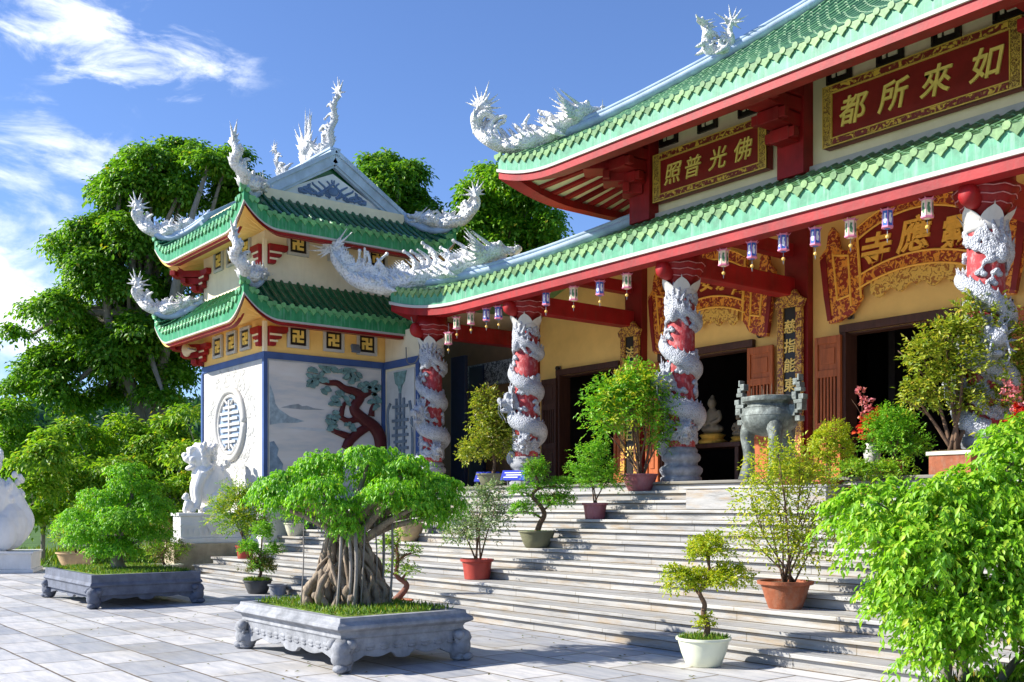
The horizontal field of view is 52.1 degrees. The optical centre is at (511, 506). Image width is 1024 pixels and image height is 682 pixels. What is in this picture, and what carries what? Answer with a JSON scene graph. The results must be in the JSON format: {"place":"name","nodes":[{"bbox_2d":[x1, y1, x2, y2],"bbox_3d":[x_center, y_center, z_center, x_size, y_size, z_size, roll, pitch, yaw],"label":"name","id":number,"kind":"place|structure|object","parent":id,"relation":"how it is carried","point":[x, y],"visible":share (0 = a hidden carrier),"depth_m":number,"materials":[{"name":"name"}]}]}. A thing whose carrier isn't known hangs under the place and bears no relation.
{"place":"outdoors","nodes":[
{"label":"outdoors","id":0,"kind":"place"},
{"bbox_2d":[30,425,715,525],"bbox_3d":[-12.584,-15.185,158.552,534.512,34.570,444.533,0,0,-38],"label":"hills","id":1,"kind":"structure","parent":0,"point":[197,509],"depth_m":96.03,"materials":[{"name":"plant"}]},
{"bbox_2d":[1,382,200,468],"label":"hill woods","id":2,"kind":"object","parent":1,"relation":"on","point":[101,415],"visible":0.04,"depth_m":125.51,"materials":[{"name":"green plant"}]},
{"bbox_2d":[0,0,801,400],"label":"sky","id":3,"kind":"structure","parent":0,"point":[81,81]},
{"bbox_2d":[17,526,871,611],"bbox_3d":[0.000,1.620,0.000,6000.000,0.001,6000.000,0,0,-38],"label":"ground","id":4,"kind":"structure","parent":0,"point":[28,542],"depth_m":47.66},
{"bbox_2d":[0,394,44,502],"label":"garden shrub","id":5,"kind":"object","parent":4,"relation":"on","point":[15,412],"visible":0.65,"depth_m":32.91,"materials":[{"name":"green plant"}]},
{"bbox_2d":[0,426,89,560],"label":"garden shrub","id":6,"kind":"object","parent":4,"relation":"on","point":[46,453],"visible":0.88,"depth_m":28.49,"materials":[{"name":"green plant"}]},
{"bbox_2d":[36,426,130,542],"bbox_3d":[-14.776,-0.562,36.239,4.020,4.360,4.419,0,0,-14],"label":"garden shrub","id":7,"kind":"object","parent":4,"relation":"on","point":[103,445],"visible":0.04,"depth_m":35.00,"materials":[{"name":"green plant"}]},
{"bbox_2d":[16,543,164,566],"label":"grass","id":8,"kind":"structure","parent":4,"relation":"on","point":[53,559],"depth_m":30.65,"materials":[{"name":"plant"}]},
{"bbox_2d":[44,415,150,549],"bbox_3d":[-12.697,-0.630,31.970,3.366,4.489,5.075,0,0,-38],"label":"garden shrub","id":9,"kind":"object","parent":4,"relation":"on","point":[82,433],"visible":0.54,"depth_m":32.05,"materials":[{"name":"green plant"}]},
{"bbox_2d":[0,134,270,547],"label":"broadleaf tree","id":10,"kind":"object","parent":4,"relation":"on","point":[111,337],"visible":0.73,"depth_m":35.71,"materials":[{"name":"green plant"}]},
{"bbox_2d":[100,411,190,547],"bbox_3d":[-11.465,-0.722,32.451,2.953,4.647,4.625,0,0,-38],"label":"garden shrub","id":11,"kind":"object","parent":4,"relation":"on","point":[135,432],"visible":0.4,"depth_m":32.55,"materials":[{"name":"green plant"}]},
{"bbox_2d":[144,402,200,538],"bbox_3d":[-10.045,-0.777,32.074,3.299,4.767,5.213,0,0,-38],"label":"garden shrub","id":12,"kind":"object","parent":4,"relation":"on","point":[175,465],"visible":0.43,"depth_m":31.11,"materials":[{"name":"green plant"}]},
{"bbox_2d":[352,147,449,234],"bbox_3d":[-3.843,-5.915,38.366,5.041,15.207,4.571,0,0,-38],"label":"broadleaf tree","id":13,"kind":"object","parent":4,"relation":"on","point":[395,178],"visible":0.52,"depth_m":37.13,"materials":[{"name":"green plant"}]},
{"bbox_2d":[384,329,427,572],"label":"wing wall","id":14,"kind":"structure","parent":4,"relation":"on","point":[402,393],"depth_m":25.49,"materials":[{"name":"white paint"}]},
{"bbox_2d":[438,341,529,568],"bbox_3d":[-1.410,-1.600,27.387,1.500,6.400,4.300,0,0,-38],"label":"side passage","id":15,"kind":"object","parent":4,"relation":"on","point":[471,364],"visible":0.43,"depth_m":27.07},
{"bbox_2d":[451,355,485,486],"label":"dark door","id":16,"kind":"structure","parent":15,"relation":"in","point":[459,364],"depth_m":26.17,"materials":[{"name":"black wood"}]},
{"bbox_2d":[435,159,574,260],"bbox_3d":[-0.098,-5.468,37.264,5.133,14.234,4.995,0,0,12],"label":"broadleaf tree","id":17,"kind":"object","parent":4,"relation":"on","point":[506,215],"visible":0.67,"depth_m":36.06,"materials":[{"name":"green plant"}]},
{"bbox_2d":[0,567,909,681],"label":"paving","id":18,"kind":"structure","parent":0,"point":[145,638],"depth_m":11.28,"materials":[{"name":"stone"}]},
{"bbox_2d":[0,448,42,573],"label":"stone lion","id":19,"kind":"object","parent":18,"relation":"on","point":[17,520],"visible":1,"depth_m":25.61},
{"bbox_2d":[46,499,100,565],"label":"potted plant","id":20,"kind":"object","parent":18,"relation":"on","point":[67,557],"visible":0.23,"depth_m":27.08,"materials":[{"name":"green plant"}]},
{"bbox_2d":[41,562,204,608],"bbox_3d":[-6.721,1.306,17.991,1.922,0.640,2.892,0,0,-38],"label":"stone planter","id":21,"kind":"object","parent":18,"relation":"on","point":[96,585],"visible":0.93,"depth_m":17.11,"materials":[{"name":"grey stone"}]},
{"bbox_2d":[49,461,179,567],"bbox_3d":[-6.808,0.165,17.929,2.007,1.904,1.922,0,0,-38],"label":"bonsai tree","id":22,"kind":"object","parent":21,"relation":"in","point":[117,523],"visible":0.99,"depth_m":17.70,"materials":[{"name":"green plant"}]},
{"bbox_2d":[136,519,194,566],"bbox_3d":[-7.834,0.926,23.490,1.272,1.347,1.075,0,0,-38],"label":"bonsai","id":23,"kind":"object","parent":18,"relation":"on","point":[163,551],"visible":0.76,"depth_m":23.40,"materials":[{"name":"plant"}]},
{"bbox_2d":[165,441,243,575],"bbox_3d":[-7.189,0.032,24.727,1.747,3.136,1.238,0,0,-28],"label":"stone lion","id":24,"kind":"object","parent":18,"relation":"on","point":[200,459],"visible":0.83,"depth_m":24.36},
{"bbox_2d":[235,519,287,593],"bbox_3d":[-4.642,0.911,19.381,0.982,1.377,0.722,0,0,19],"label":"bonsai","id":25,"kind":"object","parent":18,"relation":"on","point":[259,583],"visible":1,"depth_m":19.27,"materials":[{"name":"plant"}]},
{"bbox_2d":[268,584,287,595],"bbox_3d":[-4.241,1.500,18.958,0.357,0.200,0.357,0,0,-38],"label":"flower pot","id":26,"kind":"object","parent":18,"relation":"on","point":[277,589],"visible":0.98,"depth_m":18.84,"materials":[{"name":"grey stone"}]},
{"bbox_2d":[128,76,483,573],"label":"bell pavilion","id":27,"kind":"structure","parent":18,"relation":"on","point":[275,323],"depth_m":25.13,"materials":[{"name":"white paint"}]},
{"bbox_2d":[182,344,196,356],"bbox_3d":[-8.219,-4.020,26.731,0.355,0.350,0.495,0,0,22],"label":"horn speaker","id":28,"kind":"object","parent":27,"relation":"attached to","point":[187,350],"visible":0.94,"depth_m":26.75},
{"bbox_2d":[212,334,222,358],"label":"window","id":29,"kind":"structure","parent":27,"relation":"in","point":[217,341],"depth_m":26.31,"materials":[{"name":"white paint"}]},
{"bbox_2d":[213,250,223,273],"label":"window","id":30,"kind":"structure","parent":27,"relation":"in","point":[218,259],"depth_m":26.26,"materials":[{"name":"white paint"}]},
{"bbox_2d":[226,246,233,267],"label":"window","id":31,"kind":"structure","parent":27,"relation":"in","point":[228,262],"depth_m":25.81,"materials":[{"name":"white paint"}]},
{"bbox_2d":[214,387,246,461],"bbox_3d":[-6.909,-2.020,25.719,0.180,1.859,1.859,0,0,-38],"label":"round window","id":32,"kind":"structure","parent":27,"relation":"in","point":[230,420],"depth_m":25.64,"materials":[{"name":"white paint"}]},
{"bbox_2d":[226,330,236,354],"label":"window","id":33,"kind":"structure","parent":27,"relation":"in","point":[231,337],"depth_m":25.62,"materials":[{"name":"white paint"}]},
{"bbox_2d":[240,325,250,351],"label":"window","id":34,"kind":"structure","parent":27,"relation":"in","point":[245,336],"depth_m":24.97,"materials":[{"name":"white paint"}]},
{"bbox_2d":[242,237,250,258],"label":"window","id":35,"kind":"structure","parent":27,"relation":"in","point":[247,243],"depth_m":24.89,"materials":[{"name":"yellow paint"}]},
{"bbox_2d":[287,327,308,348],"bbox_3d":[-5.044,-4.020,24.713,0.560,0.560,0.060,0,0,-38],"label":"window","id":36,"kind":"structure","parent":27,"relation":"in","point":[298,338],"depth_m":24.70,"materials":[{"name":"white paint"}]},
{"bbox_2d":[287,238,308,257],"bbox_3d":[-5.044,-6.200,24.713,0.560,0.560,0.060,0,0,-38],"label":"window","id":37,"kind":"structure","parent":27,"relation":"in","point":[300,248],"depth_m":24.70,"materials":[{"name":"white paint"}]},
{"bbox_2d":[323,331,344,352],"bbox_3d":[-4.304,-4.020,25.292,0.560,0.560,0.060,0,0,-38],"label":"window","id":38,"kind":"structure","parent":27,"relation":"in","point":[332,342],"depth_m":25.29,"materials":[{"name":"white paint"}]},
{"bbox_2d":[350,344,360,352],"bbox_3d":[-3.839,-3.850,25.510,0.220,0.212,0.274,0,0,-38],"label":"floodlight","id":39,"kind":"object","parent":27,"relation":"attached to","point":[355,348],"visible":1,"depth_m":25.42,"materials":[{"name":"grey metal"}]},
{"bbox_2d":[357,335,376,355],"bbox_3d":[-3.579,-4.020,25.858,0.560,0.560,0.060,0,0,-38],"label":"window","id":40,"kind":"structure","parent":27,"relation":"in","point":[368,345],"depth_m":25.86,"materials":[{"name":"white paint"}]},
{"bbox_2d":[367,252,387,267],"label":"window","id":41,"kind":"structure","parent":27,"relation":"in","point":[373,256],"depth_m":26.02,"materials":[{"name":"black paint"}]},
{"bbox_2d":[233,593,473,673],"bbox_3d":[-1.780,1.306,11.407,1.642,0.640,2.492,0,0,-38],"label":"stone planter","id":42,"kind":"object","parent":18,"relation":"on","point":[343,637],"visible":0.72,"depth_m":10.67,"materials":[{"name":"grey stone"}]},
{"bbox_2d":[237,444,471,607],"bbox_3d":[-1.697,0.218,11.438,2.531,1.809,1.676,0,0,1],"label":"banyan bonsai","id":43,"kind":"object","parent":42,"relation":"on","point":[350,569],"visible":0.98,"depth_m":11.19,"materials":[{"name":"green plant"}]},
{"bbox_2d":[375,527,424,600],"bbox_3d":[-1.694,0.925,15.597,0.816,1.349,0.518,0,0,-14],"label":"bonsai","id":44,"kind":"object","parent":18,"relation":"on","point":[402,592],"visible":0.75,"depth_m":15.57,"materials":[{"name":"plant"}]},
{"bbox_2d":[192,474,1023,681],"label":"marble staircase","id":45,"kind":"structure","parent":18,"relation":"on","point":[659,509],"depth_m":14.47,"materials":[{"name":"grey stone"}]},
{"bbox_2d":[199,475,274,558],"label":"potted plant","id":46,"kind":"object","parent":45,"relation":"on","point":[237,516],"visible":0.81,"depth_m":22.86,"materials":[{"name":"green plant"}]},
{"bbox_2d":[278,507,305,535],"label":"potted plant","id":47,"kind":"object","parent":45,"relation":"on","point":[298,529],"visible":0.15,"depth_m":23.86,"materials":[{"name":"white plant"}]},
{"bbox_2d":[395,494,422,541],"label":"potted plant","id":48,"kind":"object","parent":45,"relation":"on","point":[414,531],"visible":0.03,"depth_m":20.02,"materials":[{"name":"beige plant"}]},
{"bbox_2d":[439,475,521,579],"bbox_3d":[-0.512,0.315,16.397,1.192,1.638,1.114,0,0,-38],"label":"potted plant","id":49,"kind":"object","parent":45,"relation":"on","point":[476,568],"visible":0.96,"depth_m":16.32,"materials":[{"name":"green plant"}]},
{"bbox_2d":[505,454,577,547],"bbox_3d":[0.493,-0.106,17.143,1.203,1.548,0.702,0,0,9],"label":"bonsai","id":50,"kind":"object","parent":45,"relation":"on","point":[537,537],"visible":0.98,"depth_m":17.07,"materials":[{"name":"plant"}]},
{"bbox_2d":[562,436,632,518],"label":"potted plant","id":51,"kind":"object","parent":45,"relation":"on","point":[594,510],"visible":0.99,"depth_m":17.24,"materials":[{"name":"green plant"}]},
{"bbox_2d":[573,355,681,490],"bbox_3d":[2.026,-1.425,17.696,1.776,2.317,1.547,0,0,-38],"label":"potted plant","id":52,"kind":"object","parent":45,"relation":"on","point":[628,383],"visible":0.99,"depth_m":17.55,"materials":[{"name":"green plant"}]},
{"bbox_2d":[308,0,1023,494],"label":"temple hall","id":53,"kind":"structure","parent":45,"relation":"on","point":[776,74],"depth_m":19.35,"materials":[{"name":"red paint"}]},
{"bbox_2d":[405,317,419,363],"bbox_3d":[-2.310,-3.832,24.521,0.261,0.952,1.611,0,0,-10],"label":"cable","id":54,"kind":"object","parent":53,"relation":"attached to","point":[406,350],"visible":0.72,"depth_m":24.54,"materials":[{"name":"grey metal"}]},
{"bbox_2d":[443,323,452,353],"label":"paper lantern","id":55,"kind":"object","parent":53,"relation":"hanging from","point":[448,338],"visible":1,"depth_m":22.67,"materials":[{"name":"white paper"}]},
{"bbox_2d":[452,316,461,335],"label":"paper lantern","id":56,"kind":"object","parent":53,"relation":"hanging from","point":[456,322],"visible":0.98,"depth_m":22.41,"materials":[{"name":"white paper"}]},
{"bbox_2d":[467,311,475,330],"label":"paper lantern","id":57,"kind":"object","parent":53,"relation":"hanging from","point":[471,318],"visible":1,"depth_m":22.00,"materials":[{"name":"white paper"}]},
{"bbox_2d":[452,381,518,485],"bbox_3d":[-0.413,-1.498,21.522,1.646,2.156,1.219,0,0,10],"label":"potted tree","id":58,"kind":"object","parent":53,"relation":"on","point":[498,430],"visible":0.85,"depth_m":21.36,"materials":[{"name":"green plant"}]},
{"bbox_2d":[482,308,490,330],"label":"paper lantern","id":59,"kind":"object","parent":53,"relation":"hanging from","point":[486,315],"visible":1,"depth_m":21.57,"materials":[{"name":"blue paper"}]},
{"bbox_2d":[494,305,502,327],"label":"paper lantern","id":60,"kind":"object","parent":53,"relation":"hanging from","point":[498,312],"visible":0.93,"depth_m":21.24,"materials":[{"name":"blue paper"}]},
{"bbox_2d":[500,470,524,485],"bbox_3d":[0.035,-0.572,20.713,0.520,0.309,0.160,0,0,22],"label":"notice stand","id":61,"kind":"object","parent":53,"relation":"on","point":[511,475],"visible":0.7,"depth_m":20.70,"materials":[{"name":"blue metal"}]},
{"bbox_2d":[542,292,550,312],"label":"paper lantern","id":62,"kind":"object","parent":53,"relation":"hanging from","point":[545,299],"visible":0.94,"depth_m":20.06,"materials":[{"name":"blue paper"}]},
{"bbox_2d":[541,378,556,483],"bbox_3d":[0.892,-1.755,25.106,0.060,2.610,0.530,0,0,-38],"label":"door leaf","id":63,"kind":"structure","parent":53,"relation":"in","point":[549,401],"depth_m":25.04,"materials":[{"name":"brown wood"}]},
{"bbox_2d":[569,285,578,310],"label":"paper lantern","id":64,"kind":"object","parent":53,"relation":"hanging from","point":[573,293],"visible":1,"depth_m":19.43,"materials":[{"name":"white paper"}]},
{"bbox_2d":[594,280,604,303],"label":"paper lantern","id":65,"kind":"object","parent":53,"relation":"hanging from","point":[599,287],"visible":0.98,"depth_m":18.86,"materials":[{"name":"blue paper"}]},
{"bbox_2d":[614,369,620,481],"bbox_3d":[2.379,-1.755,23.203,0.060,2.610,0.320,0,0,-38],"label":"door leaf","id":66,"kind":"structure","parent":53,"relation":"in","point":[616,449],"depth_m":23.25,"materials":[{"name":"red wood"}]},
{"bbox_2d":[621,272,632,298],"bbox_3d":[2.014,-3.960,18.375,0.200,0.656,0.229,0,0,-13],"label":"paper lantern","id":67,"kind":"object","parent":53,"relation":"hanging from","point":[626,281],"visible":0.99,"depth_m":18.32,"materials":[{"name":"white paper"}]},
{"bbox_2d":[618,321,641,482],"bbox_3d":[2.571,-2.240,22.770,0.110,3.560,0.680,0,0,-38],"label":"couplet board","id":68,"kind":"object","parent":53,"relation":"attached to","point":[629,336],"visible":0.29,"depth_m":22.78,"materials":[{"name":"gold paint"}]},
{"bbox_2d":[645,362,659,481],"bbox_3d":[3.001,-1.765,22.408,0.060,2.630,0.380,0,0,-38],"label":"door leaf","id":69,"kind":"structure","parent":53,"relation":"in","point":[654,464],"depth_m":22.36,"materials":[{"name":"red wood"}]},
{"bbox_2d":[659,133,678,148],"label":"window","id":70,"kind":"structure","parent":53,"relation":"in","point":[672,139],"depth_m":22.17,"materials":[{"name":"black paint"}]},
{"bbox_2d":[697,118,717,133],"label":"window","id":71,"kind":"structure","parent":53,"relation":"in","point":[712,124],"depth_m":21.32,"materials":[{"name":"black paint"}]},
{"bbox_2d":[648,248,776,353],"bbox_3d":[3.948,-4.223,21.105,0.111,1.947,3.325,0,0,-38],"label":"scroll sign","id":72,"kind":"object","parent":53,"relation":"attached to","point":[718,305],"visible":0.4,"depth_m":20.69,"materials":[{"name":"red paint"}]},
{"bbox_2d":[653,120,772,204],"bbox_3d":[3.994,-6.955,21.153,0.220,1.010,2.980,0,0,-38],"label":"sign board","id":73,"kind":"object","parent":53,"relation":"attached to","point":[741,151],"visible":0.98,"depth_m":21.02,"materials":[{"name":"red paint"}]},
{"bbox_2d":[695,441,741,479],"bbox_3d":[4.410,-0.895,22.861,0.700,0.950,2.000,0,0,-38],"label":"altar table","id":74,"kind":"object","parent":53,"relation":"in","point":[737,446],"visible":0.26,"depth_m":22.03,"materials":[{"name":"brown wood"}]},
{"bbox_2d":[698,395,727,443],"bbox_3d":[4.371,-1.906,22.831,0.652,1.073,0.652,0,0,-38],"label":"statue","id":75,"kind":"object","parent":74,"relation":"on","point":[712,429],"visible":0.88,"depth_m":22.67,"materials":[{"name":"grey stone"}]},
{"bbox_2d":[730,415,740,441],"bbox_3d":[4.849,-1.696,22.380,0.397,0.653,0.397,0,0,-38],"label":"statue","id":76,"kind":"object","parent":74,"relation":"on","point":[736,433],"visible":0.55,"depth_m":22.32,"materials":[{"name":"grey stone"}]},
{"bbox_2d":[716,247,729,277],"bbox_3d":[3.362,-3.960,16.650,0.200,0.656,0.229,0,0,-15],"label":"paper lantern","id":77,"kind":"object","parent":53,"relation":"hanging from","point":[723,257],"visible":0.98,"depth_m":16.59,"materials":[{"name":"white paper"}]},
{"bbox_2d":[737,109,756,118],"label":"window","id":78,"kind":"structure","parent":53,"relation":"in","point":[741,114],"depth_m":20.58,"materials":[{"name":"black paint"}]},
{"bbox_2d":[746,240,757,269],"bbox_3d":[3.713,-3.970,16.200,0.200,0.656,0.229,0,0,-37],"label":"paper lantern","id":79,"kind":"object","parent":53,"relation":"hanging from","point":[751,250],"visible":0.98,"depth_m":16.14,"materials":[{"name":"blue paper"}]},
{"bbox_2d":[747,345,773,478],"bbox_3d":[4.777,-1.765,20.134,0.060,2.630,0.610,0,0,-38],"label":"door leaf","id":80,"kind":"structure","parent":53,"relation":"in","point":[760,360],"depth_m":20.11,"materials":[{"name":"red wood"}]},
{"bbox_2d":[734,374,807,478],"bbox_3d":[3.949,-1.192,16.029,0.905,1.576,1.079,0,0,1],"label":"incense burner","id":81,"kind":"object","parent":53,"relation":"on","point":[761,415],"visible":0.94,"depth_m":15.72,"materials":[{"name":"grey metal"}]},
{"bbox_2d":[776,232,790,263],"bbox_3d":[4.076,-3.970,15.736,0.200,0.656,0.229,0,0,-16],"label":"paper lantern","id":82,"kind":"object","parent":53,"relation":"hanging from","point":[783,242],"visible":1,"depth_m":15.68,"materials":[{"name":"blue paper"}]},
{"bbox_2d":[774,289,806,461],"bbox_3d":[5.170,-2.240,19.445,0.110,3.560,0.680,0,0,-38],"label":"couplet board","id":83,"kind":"object","parent":53,"relation":"attached to","point":[790,336],"visible":0.66,"depth_m":19.41,"materials":[{"name":"gold paint"}]},
{"bbox_2d":[808,226,821,258],"bbox_3d":[4.427,-3.940,15.286,0.200,0.656,0.229,0,0,-39],"label":"paper lantern","id":84,"kind":"object","parent":53,"relation":"hanging from","point":[815,236],"visible":0.98,"depth_m":15.23,"materials":[{"name":"blue paper"}]},
{"bbox_2d":[814,335,841,477],"bbox_3d":[5.713,-1.765,18.936,0.060,2.630,0.550,0,0,-38],"label":"door leaf","id":85,"kind":"structure","parent":53,"relation":"in","point":[828,349],"depth_m":18.93,"materials":[{"name":"red wood"}]},
{"bbox_2d":[826,67,851,85],"bbox_3d":[5.895,-7.920,18.882,0.060,0.520,0.520,0,0,-38],"label":"window","id":86,"kind":"structure","parent":53,"relation":"in","point":[842,75],"depth_m":18.87,"materials":[{"name":"black paint"}]},
{"bbox_2d":[842,216,858,251],"bbox_3d":[4.791,-3.940,14.821,0.200,0.656,0.229,0,0,-17],"label":"paper lantern","id":87,"kind":"object","parent":53,"relation":"hanging from","point":[850,228],"visible":0.99,"depth_m":14.76,"materials":[{"name":"white paper"}]},
{"bbox_2d":[851,386,887,475],"bbox_3d":[5.130,-1.070,14.869,0.549,1.300,0.530,0,0,-38],"label":"flower vase","id":88,"kind":"object","parent":53,"relation":"on","point":[870,456],"visible":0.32,"depth_m":14.86,"materials":[{"name":"white paint"}]},
{"bbox_2d":[880,207,894,242],"bbox_3d":[5.148,-3.950,14.364,0.200,0.656,0.229,0,0,-44],"label":"paper lantern","id":89,"kind":"object","parent":53,"relation":"hanging from","point":[887,218],"visible":0.99,"depth_m":14.31,"materials":[{"name":"blue paper"}]},
{"bbox_2d":[876,47,904,67],"bbox_3d":[6.523,-7.920,18.078,0.060,0.520,0.520,0,0,-38],"label":"window","id":90,"kind":"structure","parent":53,"relation":"in","point":[898,54],"depth_m":18.06,"materials":[{"name":"black paint"}]},
{"bbox_2d":[855,399,937,475],"bbox_3d":[5.303,-0.947,14.333,1.206,1.054,0.954,0,0,20],"label":"potted plant","id":91,"kind":"object","parent":53,"relation":"on","point":[890,432],"visible":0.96,"depth_m":14.28,"materials":[{"name":"green plant"}]},
{"bbox_2d":[820,192,1023,323],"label":"scroll sign","id":92,"kind":"object","parent":53,"relation":"attached to","point":[908,253],"visible":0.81,"depth_m":17.75,"materials":[{"name":"red paint"}]},
{"bbox_2d":[822,15,1023,150],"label":"sign board","id":93,"kind":"object","parent":53,"relation":"attached to","point":[980,66],"visible":0.99,"depth_m":17.34,"materials":[{"name":"red paint"}]},
{"bbox_2d":[919,196,935,232],"bbox_3d":[5.511,-3.960,13.899,0.199,0.656,0.229,0,0,-23],"label":"paper lantern","id":94,"kind":"object","parent":53,"relation":"hanging from","point":[927,208],"visible":0.98,"depth_m":13.85,"materials":[{"name":"white paper"}]},
{"bbox_2d":[931,25,961,46],"bbox_3d":[7.157,-7.920,17.267,0.060,0.520,0.520,0,0,-38],"label":"window","id":95,"kind":"structure","parent":53,"relation":"in","point":[956,32],"depth_m":17.25,"materials":[{"name":"black paint"}]},
{"bbox_2d":[891,288,1023,474],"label":"planter tree","id":96,"kind":"object","parent":53,"relation":"on","point":[951,455],"visible":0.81,"depth_m":13.41,"materials":[{"name":"green plant"}]},
{"bbox_2d":[992,7,1023,24],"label":"window","id":97,"kind":"structure","parent":53,"relation":"in","point":[1002,15],"depth_m":16.49,"materials":[{"name":"black paint"}]},
{"bbox_2d":[999,379,1023,452],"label":"flower vase","id":98,"kind":"object","parent":53,"relation":"on","point":[1017,407],"visible":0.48,"depth_m":13.02,"materials":[{"name":"white paint"}]},
{"bbox_2d":[1010,307,1023,401],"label":"door leaf","id":99,"kind":"structure","parent":53,"relation":"in","point":[1021,312],"depth_m":16.17,"materials":[{"name":"red wood"}]},
{"bbox_2d":[684,484,857,509],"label":"landing block","id":100,"kind":"structure","parent":45,"relation":"on","point":[710,498],"depth_m":15.25,"materials":[{"name":"stone"}]},
{"bbox_2d":[763,456,834,484],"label":"potted plant","id":101,"kind":"object","parent":100,"relation":"on","point":[816,466],"visible":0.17,"depth_m":14.79,"materials":[{"name":"green plant"}]},
{"bbox_2d":[719,426,853,609],"bbox_3d":[3.094,0.116,11.739,1.593,2.036,0.983,0,0,3],"label":"potted plant","id":102,"kind":"object","parent":45,"relation":"on","point":[787,591],"visible":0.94,"depth_m":11.66,"materials":[{"name":"green plant"}]},
{"bbox_2d":[806,415,856,484],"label":"topiary","id":103,"kind":"object","parent":45,"relation":"on","point":[844,440],"visible":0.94,"depth_m":14.36,"materials":[{"name":"plant"}]},
{"bbox_2d":[817,454,920,495],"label":"potted plant","id":104,"kind":"object","parent":45,"relation":"on","point":[868,470],"visible":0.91,"depth_m":13.94,"materials":[{"name":"green plant"}]},
{"bbox_2d":[653,528,759,667],"bbox_3d":[1.958,0.904,10.562,1.068,1.392,0.610,0,0,12],"label":"bonsai","id":105,"kind":"object","parent":18,"relation":"on","point":[706,648],"visible":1,"depth_m":10.46,"materials":[{"name":"plant"}]},
{"bbox_2d":[921,660,1023,681],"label":"planter","id":106,"kind":"object","parent":18,"relation":"on","point":[975,677],"visible":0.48,"depth_m":6.72,"materials":[{"name":"grey stone"}]},
{"bbox_2d":[797,411,1023,681],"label":"leafy shrub tree","id":107,"kind":"object","parent":106,"relation":"in","point":[949,538],"visible":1,"depth_m":6.41,"materials":[{"name":"green plant"}]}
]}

